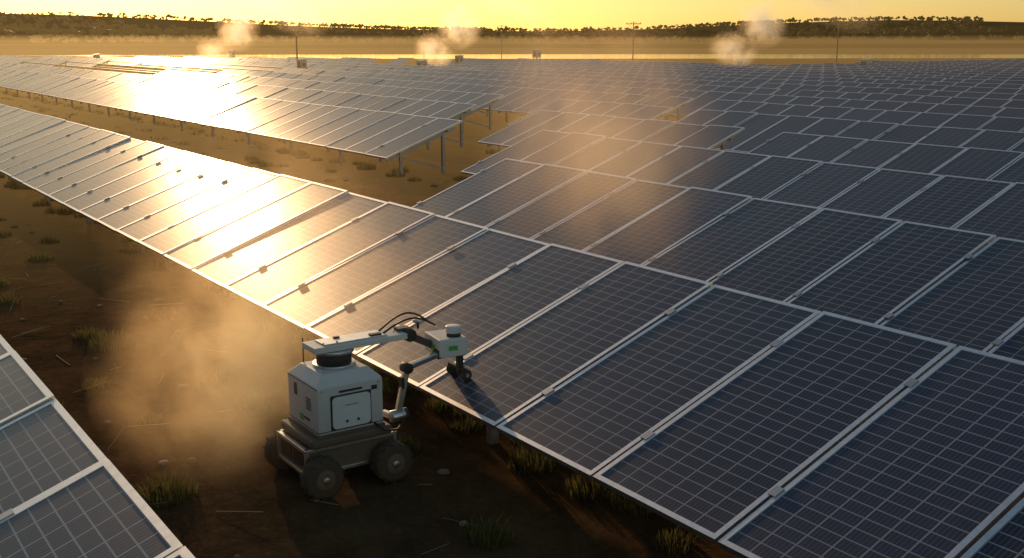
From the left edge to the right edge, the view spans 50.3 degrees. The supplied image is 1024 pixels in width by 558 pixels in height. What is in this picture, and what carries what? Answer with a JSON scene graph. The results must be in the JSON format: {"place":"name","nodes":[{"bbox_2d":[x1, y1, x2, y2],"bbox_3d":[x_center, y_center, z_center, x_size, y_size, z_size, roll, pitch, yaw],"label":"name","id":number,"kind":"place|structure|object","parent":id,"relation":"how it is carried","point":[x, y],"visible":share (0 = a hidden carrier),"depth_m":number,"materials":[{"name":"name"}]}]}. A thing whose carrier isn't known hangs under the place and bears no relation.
{"place":"outdoors","nodes":[
{"label":"outdoors","id":0,"kind":"place"},
{"bbox_2d":[0,14,1023,557],"bbox_3d":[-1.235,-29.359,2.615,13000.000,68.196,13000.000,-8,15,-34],"label":"ground","id":1,"kind":"structure","parent":0,"point":[248,500],"depth_m":10.94,"materials":[{"name":"brown soil"}]},
{"bbox_2d":[0,105,487,557],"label":"ground stones","id":2,"kind":"object","parent":1,"relation":"on","point":[195,460],"visible":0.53,"depth_m":9.06,"materials":[{"name":"stone"}]},
{"bbox_2d":[4,125,496,553],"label":"sticks","id":3,"kind":"object","parent":1,"relation":"on","point":[160,380],"visible":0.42,"depth_m":9.95,"materials":[{"name":"brown wood"}]},
{"bbox_2d":[0,89,695,554],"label":"grass tufts","id":4,"kind":"object","parent":1,"relation":"on","point":[270,325],"visible":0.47,"depth_m":9.95,"materials":[{"name":"green plant"}]},
{"bbox_2d":[263,312,471,500],"bbox_3d":[-1.026,0.844,8.098,1.470,1.142,0.822,-8,15,-34],"label":"cleaning robot","id":5,"kind":"object","parent":1,"relation":"on","point":[334,425],"visible":1,"depth_m":7.79,"materials":[{"name":"plastic"}]},
{"bbox_2d":[0,60,774,444],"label":"support posts","id":6,"kind":"object","parent":1,"relation":"on","point":[492,436],"visible":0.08,"depth_m":35.70,"materials":[{"name":"metal"}]},
{"bbox_2d":[0,55,1023,557],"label":"solar panels","id":7,"kind":"object","parent":6,"relation":"on","point":[838,431],"visible":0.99,"depth_m":10.97,"materials":[{"name":"blue glass"}]},
{"bbox_2d":[0,125,1021,520],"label":"panel clamps","id":8,"kind":"object","parent":7,"relation":"on","point":[774,491],"visible":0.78,"depth_m":10.37,"materials":[{"name":"metal"}]},
{"bbox_2d":[92,49,871,69],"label":"inverter cabinets","id":9,"kind":"object","parent":1,"relation":"on","point":[302,63],"visible":0.59,"depth_m":87.44,"materials":[{"name":"metal"}]},
{"bbox_2d":[0,11,1023,43],"bbox_3d":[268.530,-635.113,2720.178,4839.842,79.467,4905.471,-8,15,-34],"label":"trees","id":10,"kind":"object","parent":1,"relation":"on","point":[13,28],"visible":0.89,"depth_m":2104.90,"materials":[{"name":"green plant"}]},
{"bbox_2d":[287,21,845,61],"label":"utility poles","id":11,"kind":"object","parent":1,"relation":"on","point":[296,30],"visible":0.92,"depth_m":133.82,"materials":[{"name":"brown wood"}]},
{"bbox_2d":[0,0,1023,30],"label":"sky","id":12,"kind":"structure","parent":0,"point":[529,14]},
{"bbox_2d":[17,54,1023,58],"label":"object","id":13,"kind":"structure","parent":0,"point":[577,56],"depth_m":197.62,"materials":[{"name":"liquid"}]}
]}

